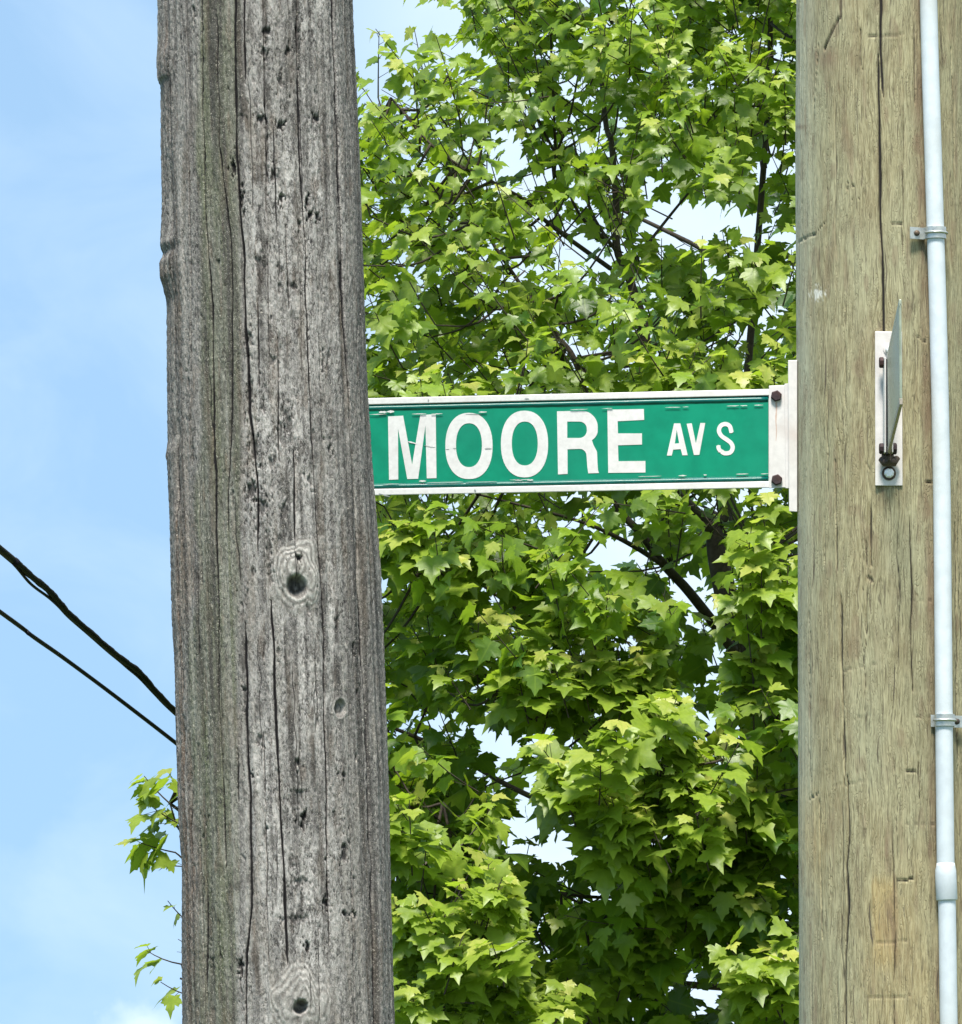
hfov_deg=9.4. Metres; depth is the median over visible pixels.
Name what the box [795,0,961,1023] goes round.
utility pole
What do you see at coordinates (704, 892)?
maple tree
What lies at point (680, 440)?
street sign
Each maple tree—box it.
[114,0,798,1023]
[585,0,795,730]
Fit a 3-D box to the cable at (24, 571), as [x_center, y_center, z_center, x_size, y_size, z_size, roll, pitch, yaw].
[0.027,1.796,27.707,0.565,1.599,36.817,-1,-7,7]
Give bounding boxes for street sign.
[368,360,796,511]
[875,299,902,485]
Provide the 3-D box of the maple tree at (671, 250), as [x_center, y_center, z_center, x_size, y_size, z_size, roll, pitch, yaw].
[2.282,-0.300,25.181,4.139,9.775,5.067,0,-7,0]
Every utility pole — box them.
[156,0,394,1023]
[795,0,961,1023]
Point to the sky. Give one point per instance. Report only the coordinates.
(84, 502)
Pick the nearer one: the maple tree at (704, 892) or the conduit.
the conduit
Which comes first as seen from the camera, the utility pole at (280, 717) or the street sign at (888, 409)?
the utility pole at (280, 717)
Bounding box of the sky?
[0,0,797,1023]
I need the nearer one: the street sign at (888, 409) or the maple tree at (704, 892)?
the street sign at (888, 409)
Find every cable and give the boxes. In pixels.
[0,545,175,715]
[0,609,175,744]
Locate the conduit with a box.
[910,0,961,1023]
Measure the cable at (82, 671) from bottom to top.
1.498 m

